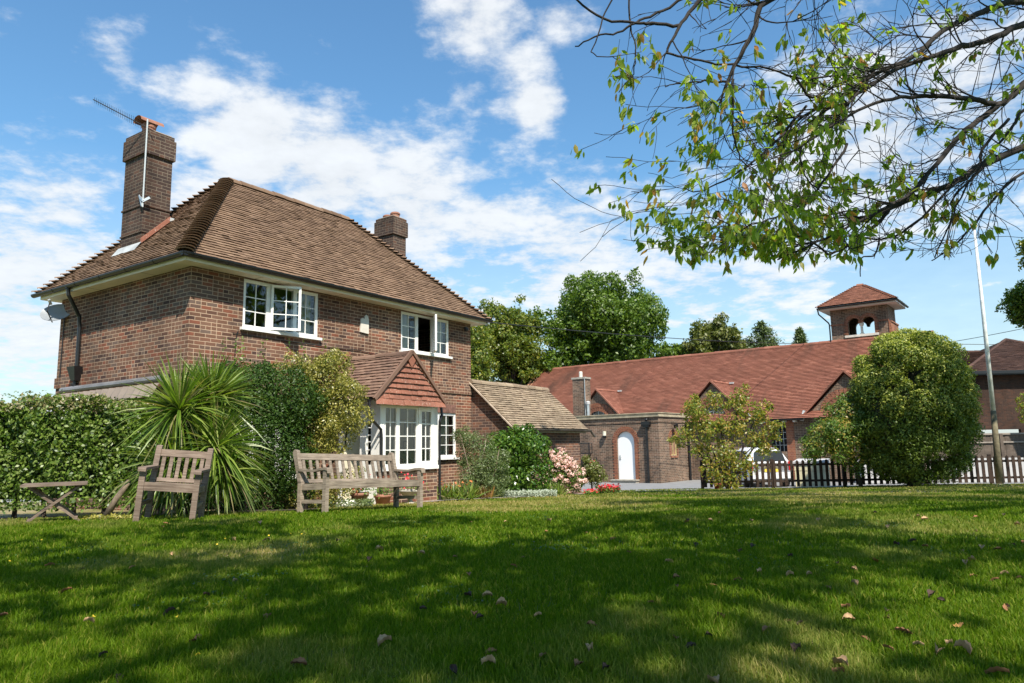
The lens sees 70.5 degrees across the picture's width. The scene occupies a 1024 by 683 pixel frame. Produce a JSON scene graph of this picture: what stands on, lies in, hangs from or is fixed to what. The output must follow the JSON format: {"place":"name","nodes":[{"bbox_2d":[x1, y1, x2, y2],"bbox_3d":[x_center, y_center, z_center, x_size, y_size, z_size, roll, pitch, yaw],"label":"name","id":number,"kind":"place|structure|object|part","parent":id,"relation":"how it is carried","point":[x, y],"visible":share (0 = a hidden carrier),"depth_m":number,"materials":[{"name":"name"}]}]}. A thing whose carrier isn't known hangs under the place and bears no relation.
{"place":"outdoors","nodes":[
{"label":"outdoors","id":0,"kind":"place"},
{"bbox_2d":[0,483,1023,682],"bbox_3d":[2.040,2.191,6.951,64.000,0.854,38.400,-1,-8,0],"label":"lawn","id":1,"kind":"structure","parent":0,"point":[28,513],"depth_m":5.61,"materials":[{"name":"green plant"}]},
{"bbox_2d":[20,481,87,521],"bbox_3d":[-5.760,2.032,9.117,0.700,0.496,0.670,3,-9,-30],"label":"folding table","id":2,"kind":"object","parent":1,"relation":"on","point":[49,499],"visible":0.94,"depth_m":8.97,"materials":[{"name":"brown wood"}]},
{"bbox_2d":[58,587,71,593],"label":"fallen leaf","id":3,"kind":"object","parent":1,"relation":"on","point":[64,589],"visible":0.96,"depth_m":4.18,"materials":[{"name":"brown plant"}]},
{"bbox_2d":[83,617,94,622],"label":"fallen leaf","id":4,"kind":"object","parent":1,"relation":"on","point":[91,619],"visible":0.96,"depth_m":3.42,"materials":[{"name":"beige plant"}]},
{"bbox_2d":[69,513,132,519],"bbox_3d":[-5.343,2.294,9.409,1.099,0.151,0.616,-1,-8,0],"label":"ground ivy patch","id":5,"kind":"object","parent":1,"relation":"on","point":[105,517],"visible":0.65,"depth_m":9.24,"materials":[{"name":"green plant"}]},
{"bbox_2d":[0,507,332,520],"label":"hedge bed","id":6,"kind":"object","parent":1,"relation":"on","point":[174,513],"visible":0.23,"depth_m":11.27,"materials":[{"name":"soil"}]},
{"bbox_2d":[0,389,201,517],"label":"clipped hedge","id":7,"kind":"object","parent":6,"relation":"on","point":[39,443],"visible":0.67,"depth_m":10.96,"materials":[{"name":"green plant"}]},
{"bbox_2d":[98,348,280,517],"bbox_3d":[-4.499,1.537,10.339,2.488,3.039,2.418,-1,-8,0],"label":"cabbage palm","id":8,"kind":"object","parent":6,"relation":"on","point":[187,399],"visible":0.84,"depth_m":10.09,"materials":[{"name":"green plant"}]},
{"bbox_2d":[201,336,331,510],"bbox_3d":[-4.298,1.449,12.106,2.371,3.246,1.765,-1,-8,0],"label":"dark evergreen shrub","id":9,"kind":"object","parent":6,"relation":"on","point":[281,416],"visible":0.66,"depth_m":11.94,"materials":[{"name":"green plant"}]},
{"bbox_2d":[263,466,365,508],"bbox_3d":[-3.395,2.624,12.522,1.891,0.905,0.911,6,-11,-40],"label":"pale shrub","id":10,"kind":"object","parent":6,"relation":"on","point":[333,494],"visible":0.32,"depth_m":12.48,"materials":[{"name":"green plant"}]},
{"bbox_2d":[271,347,375,507],"bbox_3d":[-3.375,1.507,12.835,1.942,2.861,1.290,-1,-8,0],"label":"golden shrub","id":11,"kind":"object","parent":6,"relation":"on","point":[328,429],"visible":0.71,"depth_m":12.69,"materials":[{"name":"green plant"}]},
{"bbox_2d":[291,497,374,507],"bbox_3d":[-3.241,2.874,12.831,1.798,0.259,1.084,-1,-8,0],"label":"weedy patch","id":12,"kind":"object","parent":6,"relation":"on","point":[367,502],"visible":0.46,"depth_m":12.46,"materials":[{"name":"green plant"}]},
{"bbox_2d":[163,606,175,614],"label":"fallen leaf","id":13,"kind":"object","parent":1,"relation":"on","point":[169,609],"visible":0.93,"depth_m":3.57,"materials":[{"name":"brown plant"}]},
{"bbox_2d":[133,445,213,520],"bbox_3d":[-4.163,1.754,8.954,0.705,0.888,0.770,6,-8,-12],"label":"garden armchair","id":14,"kind":"object","parent":1,"relation":"on","point":[195,489],"visible":0.97,"depth_m":9.11,"materials":[{"name":"brown wood"}]},
{"bbox_2d":[290,656,306,664],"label":"fallen leaf","id":15,"kind":"object","parent":1,"relation":"on","point":[300,659],"visible":1,"depth_m":2.61,"materials":[{"name":"brown plant"}]},
{"bbox_2d":[333,499,355,505],"bbox_3d":[-2.953,2.842,12.731,0.480,0.150,0.312,-1,-8,0],"label":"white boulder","id":16,"kind":"object","parent":1,"relation":"on","point":[345,502],"visible":0.22,"depth_m":12.62,"materials":[{"name":"stone"}]},
{"bbox_2d":[338,474,373,504],"bbox_3d":[-2.769,2.681,13.064,0.645,0.586,0.671,-1,-8,0],"label":"flower pot","id":17,"kind":"object","parent":1,"relation":"on","point":[360,494],"visible":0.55,"depth_m":12.92,"materials":[{"name":"orange ceramic"}]},
{"bbox_2d":[293,450,424,512],"bbox_3d":[-2.306,2.156,11.126,0.760,0.960,2.075,-8,-13,33],"label":"garden bench","id":18,"kind":"object","parent":1,"relation":"on","point":[325,484],"visible":0.98,"depth_m":11.03,"materials":[{"name":"brown wood"}]},
{"bbox_2d":[366,487,400,504],"bbox_3d":[-2.445,2.930,13.853,0.699,0.382,0.622,-1,-8,0],"label":"terracotta pot","id":19,"kind":"object","parent":1,"relation":"on","point":[382,498],"visible":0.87,"depth_m":13.72,"materials":[{"name":"orange ceramic"}]},
{"bbox_2d":[377,634,391,646],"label":"fallen leaf","id":20,"kind":"object","parent":1,"relation":"on","point":[382,638],"visible":1,"depth_m":2.86,"materials":[{"name":"beige plant"}]},
{"bbox_2d":[391,472,428,503],"bbox_3d":[-1.971,2.811,13.917,0.848,0.635,0.739,-6,-10,30],"label":"stone urn","id":21,"kind":"object","parent":1,"relation":"on","point":[408,492],"visible":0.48,"depth_m":13.80,"materials":[{"name":"beige stone"}]},
{"bbox_2d":[449,664,457,673],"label":"fallen leaf","id":22,"kind":"object","parent":1,"relation":"on","point":[453,666],"visible":0.98,"depth_m":2.50,"materials":[{"name":"plant"}]},
{"bbox_2d":[482,590,491,596],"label":"fallen leaf","id":23,"kind":"object","parent":1,"relation":"on","point":[486,592],"visible":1,"depth_m":3.74,"materials":[{"name":"beige plant"}]},
{"bbox_2d":[481,654,495,663],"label":"fallen leaf","id":24,"kind":"object","parent":1,"relation":"on","point":[491,658],"visible":0.96,"depth_m":2.56,"materials":[{"name":"beige plant"}]},
{"bbox_2d":[496,597,506,605],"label":"fallen leaf","id":25,"kind":"object","parent":1,"relation":"on","point":[502,600],"visible":1,"depth_m":3.50,"materials":[{"name":"beige plant"}]},
{"bbox_2d":[469,379,595,496],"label":"garage","id":26,"kind":"structure","parent":1,"relation":"on","point":[497,406],"depth_m":20.67,"materials":[{"name":"brick"}]},
{"bbox_2d":[574,658,582,666],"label":"fallen leaf","id":27,"kind":"object","parent":1,"relation":"on","point":[577,662],"visible":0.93,"depth_m":2.53,"materials":[{"name":"brown plant"}]},
{"bbox_2d":[586,641,592,650],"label":"fallen leaf","id":28,"kind":"object","parent":1,"relation":"on","point":[589,645],"visible":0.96,"depth_m":2.72,"materials":[{"name":"beige plant"}]},
{"bbox_2d":[583,488,597,494],"bbox_3d":[2.182,4.188,20.152,0.440,0.239,0.806,-2,-8,4],"label":"begonia patch","id":29,"kind":"object","parent":1,"relation":"on","point":[594,491],"visible":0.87,"depth_m":19.94,"materials":[{"name":"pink plant"}]},
{"bbox_2d":[579,454,607,490],"bbox_3d":[2.251,3.782,20.667,0.926,1.126,0.677,3,-9,-26],"label":"rose bush","id":30,"kind":"object","parent":1,"relation":"on","point":[593,472],"visible":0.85,"depth_m":20.57,"materials":[{"name":"green plant"}]},
{"bbox_2d":[685,641,695,648],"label":"fallen leaf","id":31,"kind":"object","parent":1,"relation":"on","point":[690,643],"visible":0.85,"depth_m":2.73,"materials":[{"name":"brown plant"}]},
{"bbox_2d":[707,674,719,682],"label":"fallen leaf","id":32,"kind":"object","parent":1,"relation":"on","point":[714,679],"visible":0.98,"depth_m":2.32,"materials":[{"name":"plant"}]},
{"bbox_2d":[666,383,785,488],"bbox_3d":[7.227,3.229,24.558,4.015,3.701,1.580,-1,-8,0],"label":"yellowing magnolia","id":33,"kind":"object","parent":1,"relation":"on","point":[726,477],"visible":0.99,"depth_m":24.45,"materials":[{"name":"green plant"}]},
{"bbox_2d":[551,0,1023,276],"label":"cherry tree","id":34,"kind":"object","parent":1,"relation":"on","point":[767,244],"visible":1,"depth_m":5.64,"materials":[{"name":"green plant"}]},
{"bbox_2d":[790,642,800,650],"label":"fallen leaf","id":35,"kind":"object","parent":1,"relation":"on","point":[793,646],"visible":0.94,"depth_m":2.67,"materials":[{"name":"brown plant"}]},
{"bbox_2d":[797,389,874,486],"bbox_3d":[10.778,3.208,24.082,2.584,3.305,1.883,-1,-8,0],"label":"green tree","id":36,"kind":"object","parent":1,"relation":"on","point":[835,438],"visible":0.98,"depth_m":23.81,"materials":[{"name":"green plant"}]},
{"bbox_2d":[832,666,844,672],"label":"fallen leaf","id":37,"kind":"object","parent":1,"relation":"on","point":[836,670],"visible":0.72,"depth_m":2.41,"materials":[{"name":"plant"}]},
{"bbox_2d":[832,655,848,665],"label":"fallen leaf","id":38,"kind":"object","parent":1,"relation":"on","point":[839,659],"visible":0.96,"depth_m":2.48,"materials":[{"name":"beige plant"}]},
{"bbox_2d":[842,612,854,620],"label":"fallen leaf","id":39,"kind":"object","parent":1,"relation":"on","point":[848,615],"visible":0.94,"depth_m":3.10,"materials":[{"name":"beige plant"}]},
{"bbox_2d":[700,454,1023,487],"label":"picket fence","id":40,"kind":"object","parent":1,"relation":"on","point":[771,471],"visible":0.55,"depth_m":25.51,"materials":[{"name":"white wood"}]},
{"bbox_2d":[882,644,893,650],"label":"fallen leaf","id":41,"kind":"object","parent":1,"relation":"on","point":[888,646],"visible":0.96,"depth_m":2.67,"materials":[{"name":"brown plant"}]},
{"bbox_2d":[894,627,912,634],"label":"fallen leaf","id":42,"kind":"object","parent":1,"relation":"on","point":[901,629],"visible":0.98,"depth_m":2.88,"materials":[{"name":"brown plant"}]},
{"bbox_2d":[848,327,985,486],"bbox_3d":[13.178,2.187,23.777,3.922,5.378,3.988,-1,-8,0],"label":"clipped round tree","id":43,"kind":"object","parent":1,"relation":"on","point":[914,390],"visible":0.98,"depth_m":22.71,"materials":[{"name":"green plant"}]},
{"bbox_2d":[912,640,923,644],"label":"fallen leaf","id":44,"kind":"object","parent":1,"relation":"on","point":[916,642],"visible":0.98,"depth_m":2.70,"materials":[{"name":"beige plant"}]},
{"bbox_2d":[927,589,934,596],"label":"fallen leaf","id":45,"kind":"object","parent":1,"relation":"on","point":[930,592],"visible":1,"depth_m":3.59,"materials":[{"name":"beige plant"}]},
{"bbox_2d":[935,643,944,654],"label":"fallen leaf","id":46,"kind":"object","parent":1,"relation":"on","point":[937,650],"visible":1,"depth_m":2.58,"materials":[{"name":"plant"}]},
{"bbox_2d":[954,639,972,653],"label":"fallen leaf","id":47,"kind":"object","parent":1,"relation":"on","point":[965,644],"visible":1,"depth_m":2.61,"materials":[{"name":"grey plant"}]},
{"bbox_2d":[971,223,1008,484],"bbox_3d":[16.222,0.339,24.769,0.520,9.158,0.520,-1,-8,0],"label":"flagpole","id":48,"kind":"object","parent":1,"relation":"on","point":[997,458],"visible":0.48,"depth_m":24.55,"materials":[{"name":"white paint"}]},
{"bbox_2d":[984,666,1009,673],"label":"fallen leaf","id":49,"kind":"object","parent":1,"relation":"on","point":[996,669],"visible":0.96,"depth_m":2.36,"materials":[{"name":"brown plant"}]},
{"bbox_2d":[1002,603,1009,610],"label":"fallen leaf","id":50,"kind":"object","parent":1,"relation":"on","point":[1006,606],"visible":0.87,"depth_m":3.29,"materials":[{"name":"brown plant"}]},
{"bbox_2d":[1015,393,1023,422],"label":"yellow shrub","id":51,"kind":"object","parent":1,"relation":"on","point":[1021,404],"visible":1,"depth_m":25.45,"materials":[{"name":"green plant"}]},
{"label":"flower bed","id":52,"kind":"structure","parent":1,"relation":"on","visible":0},
{"bbox_2d":[437,480,491,500],"bbox_3d":[-1.321,3.422,16.316,1.734,0.682,1.299,-1,-8,0],"label":"daylily clump","id":53,"kind":"object","parent":52,"relation":"on","point":[452,493],"visible":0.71,"depth_m":16.15,"materials":[{"name":"green plant"}]},
{"bbox_2d":[462,485,498,498],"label":"crocosmia clump","id":54,"kind":"object","parent":52,"relation":"on","point":[489,495],"visible":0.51,"depth_m":16.50,"materials":[{"name":"brown plant"}]},
{"bbox_2d":[450,425,511,497],"bbox_3d":[-0.723,2.937,17.342,1.397,1.973,1.413,1,-9,-17],"label":"feathery shrub","id":55,"kind":"object","parent":52,"relation":"on","point":[480,464],"visible":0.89,"depth_m":17.13,"materials":[{"name":"green plant"}]},
{"bbox_2d":[481,422,553,496],"bbox_3d":[0.108,3.073,18.454,1.903,2.033,1.491,-1,-8,0],"label":"laurel bush","id":56,"kind":"object","parent":52,"relation":"on","point":[523,446],"visible":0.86,"depth_m":18.17,"materials":[{"name":"green plant"}]},
{"bbox_2d":[502,489,557,497],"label":"silver edging plant","id":57,"kind":"object","parent":52,"relation":"on","point":[532,493],"visible":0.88,"depth_m":17.40,"materials":[{"name":"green plant"}]},
{"bbox_2d":[543,480,576,494],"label":"iris clump","id":58,"kind":"object","parent":52,"relation":"on","point":[558,487],"visible":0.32,"depth_m":18.56,"materials":[{"name":"green plant"}]},
{"bbox_2d":[539,447,588,493],"bbox_3d":[1.357,3.430,19.184,1.250,1.267,1.106,-7,-10,35],"label":"hydrangea bush","id":59,"kind":"object","parent":52,"relation":"on","point":[566,470],"visible":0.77,"depth_m":18.97,"materials":[{"name":"pink plant"}]},
{"bbox_2d":[597,483,620,493],"bbox_3d":[2.870,4.338,21.299,0.774,0.409,1.107,-1,-8,0],"label":"geranium patch","id":60,"kind":"object","parent":52,"relation":"on","point":[608,488],"visible":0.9,"depth_m":21.00,"materials":[{"name":"red plant"}]},
{"bbox_2d":[2,480,1021,501],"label":"car park","id":61,"kind":"structure","parent":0,"point":[669,485],"depth_m":29.75,"materials":[{"name":"grey asphalt"}]},
{"bbox_2d":[580,443,592,457],"bbox_3d":[3.528,5.740,34.371,0.570,1.850,0.312,-7,-10,38],"label":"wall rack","id":62,"kind":"object","parent":61,"relation":"on","point":[585,447],"depth_m":34.33,"materials":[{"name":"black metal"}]},
{"bbox_2d":[723,447,790,486],"bbox_3d":[9.746,5.060,29.387,1.780,1.526,3.825,-1,-8,-3],"label":"parked car","id":63,"kind":"object","parent":61,"relation":"on","point":[778,456],"visible":0.25,"depth_m":27.68,"materials":[{"name":"white paint"}]},
{"bbox_3d":[9.826,4.388,27.726,1.240,0.380,0.150,-1,-8,-3],"label":"rear window","id":64,"kind":"part","parent":63,"relation":"part of","materials":[{"name":"grey glass"}]},
{"bbox_2d":[793,459,830,487],"bbox_3d":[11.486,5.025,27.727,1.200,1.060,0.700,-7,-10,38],"label":"parked car","id":65,"kind":"object","parent":61,"relation":"on","point":[812,473],"visible":0.31,"depth_m":27.52,"materials":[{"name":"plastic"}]},
{"bbox_2d":[0,0,1023,432],"label":"sky","id":66,"kind":"structure","parent":0,"point":[458,119],"materials":[{"name":"blue"}]},
{"bbox_2d":[958,328,1023,340],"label":"overhead cable","id":67,"kind":"object","parent":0,"point":[992,334],"visible":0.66,"depth_m":54.52,"materials":[{"name":"black metal"}]},
{"label":"ground","id":68,"kind":"structure","parent":0,"visible":0},
{"bbox_2d":[31,115,491,510],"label":"brick house","id":69,"kind":"structure","parent":68,"relation":"on","point":[211,267],"depth_m":15.60,"materials":[{"name":"brick"}]},
{"bbox_2d":[40,299,69,322],"bbox_3d":[-10.042,-0.641,15.955,0.540,0.493,0.505,-8,-11,38],"label":"satellite dish","id":70,"kind":"object","parent":69,"relation":"attached to","point":[52,313],"visible":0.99,"depth_m":15.98,"materials":[{"name":"grey metal"}]},
{"bbox_2d":[59,375,165,399],"bbox_3d":[-8.014,0.984,14.257,3.850,0.419,0.289,-7,-10,34],"label":"lean to","id":71,"kind":"object","parent":69,"relation":"attached to","point":[119,391],"visible":0.57,"depth_m":13.95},
{"bbox_2d":[93,97,153,206],"bbox_3d":[-8.361,-4.040,15.519,1.299,2.416,0.225,-1,-8,-3],"label":"tv aerial","id":72,"kind":"object","parent":69,"relation":"attached to","point":[142,199],"visible":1,"depth_m":15.55,"materials":[{"name":"metal"}]},
{"bbox_2d":[238,414,296,479],"bbox_3d":[-4.965,2.036,14.419,0.359,1.485,2.020,-7,-10,34],"label":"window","id":73,"kind":"structure","parent":69,"relation":"in","point":[251,414],"depth_m":14.63,"materials":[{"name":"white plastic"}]},
{"bbox_2d":[240,279,321,340],"bbox_3d":[-4.722,-0.639,14.990,0.569,1.035,2.000,-7,-10,34],"label":"window","id":74,"kind":"structure","parent":69,"relation":"in","point":[303,315],"depth_m":14.96,"materials":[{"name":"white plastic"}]},
{"bbox_2d":[342,409,359,498],"bbox_3d":[-3.286,2.388,15.255,0.550,1.950,0.040,4,-9,-29],"label":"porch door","id":75,"kind":"structure","parent":69,"relation":"in","point":[355,448],"depth_m":15.22,"materials":[{"name":"white wood"}]},
{"bbox_2d":[399,311,452,358],"bbox_3d":[-2.137,-0.156,18.618,0.703,1.035,1.980,-7,-10,34],"label":"window","id":76,"kind":"structure","parent":69,"relation":"in","point":[436,349],"depth_m":18.53,"materials":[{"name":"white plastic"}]},
{"bbox_2d":[438,413,459,459],"bbox_3d":[-1.958,2.451,18.737,0.299,1.205,1.570,-7,-10,34],"label":"window","id":77,"kind":"structure","parent":69,"relation":"in","point":[445,425],"depth_m":19.18,"materials":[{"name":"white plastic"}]},
{"bbox_2d":[492,322,803,343],"bbox_3d":[9.781,-0.229,31.382,0.026,2.199,30.324,-9,-11,43],"label":"overhead cable","id":78,"kind":"object","parent":69,"relation":"attached to","point":[638,335],"visible":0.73,"depth_m":25.52,"materials":[{"name":"black metal"}]},
{"bbox_2d":[470,325,500,381],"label":"broadleaf tree","id":79,"kind":"object","parent":68,"relation":"on","point":[482,362],"visible":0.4,"depth_m":42.72,"materials":[{"name":"green plant"}]},
{"bbox_2d":[477,294,548,384],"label":"broadleaf tree","id":80,"kind":"object","parent":68,"relation":"on","point":[515,351],"visible":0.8,"depth_m":45.58,"materials":[{"name":"green plant"}]},
{"bbox_2d":[510,346,591,384],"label":"broadleaf tree","id":81,"kind":"object","parent":68,"relation":"on","point":[551,361],"visible":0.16,"depth_m":46.33,"materials":[{"name":"green plant"}]},
{"bbox_2d":[532,266,669,366],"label":"broadleaf tree","id":82,"kind":"object","parent":68,"relation":"on","point":[612,307],"visible":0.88,"depth_m":46.79,"materials":[{"name":"green plant"}]},
{"bbox_2d":[649,341,692,357],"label":"broadleaf tree","id":83,"kind":"object","parent":68,"relation":"on","point":[674,349],"visible":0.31,"depth_m":51.66,"materials":[{"name":"green plant"}]},
{"bbox_2d":[681,311,742,354],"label":"broadleaf tree","id":84,"kind":"object","parent":68,"relation":"on","point":[717,330],"visible":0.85,"depth_m":49.90,"materials":[{"name":"green plant"}]},
{"bbox_2d":[527,283,933,482],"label":"church hall","id":85,"kind":"structure","parent":68,"relation":"on","point":[632,408],"depth_m":34.89,"materials":[{"name":"brick"}]},
{"bbox_2d":[591,411,605,414],"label":"gable window","id":86,"kind":"structure","parent":85,"relation":"in","point":[597,412],"depth_m":38.54,"materials":[{"name":"grey glass"}]},
{"bbox_2d":[618,432,635,478],"bbox_3d":[5.305,5.260,33.485,0.900,2.180,0.111,-7,-10,38],"label":"door","id":87,"kind":"structure","parent":85,"relation":"in","point":[626,454],"depth_m":33.50,"materials":[{"name":"wood"}]},
{"bbox_2d":[671,438,676,454],"bbox_3d":[7.443,4.848,33.591,0.055,0.850,0.650,-7,-10,38],"label":"annexe window","id":88,"kind":"structure","parent":85,"relation":"in","point":[673,447],"depth_m":33.71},
{"bbox_2d":[706,405,724,414],"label":"gable window","id":89,"kind":"structure","parent":85,"relation":"in","point":[712,412],"depth_m":34.65,"materials":[{"name":"grey glass"}]},
{"bbox_2d":[771,421,786,450],"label":"hall window","id":90,"kind":"structure","parent":85,"relation":"in","point":[782,446],"depth_m":32.60,"materials":[{"name":"black glass"}]},
{"bbox_2d":[719,338,779,350],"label":"broadleaf tree","id":91,"kind":"object","parent":68,"relation":"on","point":[742,345],"visible":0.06,"depth_m":50.56,"materials":[{"name":"green plant"}]},
{"bbox_2d":[744,320,783,348],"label":"conifer tree","id":92,"kind":"object","parent":68,"relation":"on","point":[760,328],"visible":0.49,"depth_m":50.36,"materials":[{"name":"green plant"}]},
{"bbox_2d":[792,327,808,342],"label":"conifer tree","id":93,"kind":"object","parent":68,"relation":"on","point":[800,336],"visible":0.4,"depth_m":54.38,"materials":[{"name":"green plant"}]},
{"bbox_2d":[854,458,1023,482],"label":"picket fence","id":94,"kind":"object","parent":68,"relation":"on","point":[986,471],"depth_m":28.94,"materials":[{"name":"white wood"}]},
{"bbox_2d":[934,433,1023,458],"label":"board fence","id":95,"kind":"object","parent":68,"relation":"on","point":[1011,444],"visible":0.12,"depth_m":30.33,"materials":[{"name":"wood"}]},
{"bbox_2d":[958,338,1023,432],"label":"dark brick house","id":96,"kind":"structure","parent":68,"relation":"on","point":[1007,360],"depth_m":36.92,"materials":[{"name":"brown brick"}]},
{"bbox_2d":[994,279,1023,327],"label":"maple tree","id":97,"kind":"object","parent":68,"relation":"on","point":[1014,307],"visible":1,"depth_m":30.33,"materials":[{"name":"green plant"}]},
{"bbox_2d":[1015,238,1023,271],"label":"maple tree","id":98,"kind":"object","parent":68,"relation":"on","point":[1021,250],"visible":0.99,"depth_m":28.95,"materials":[{"name":"green plant"}]}
]}

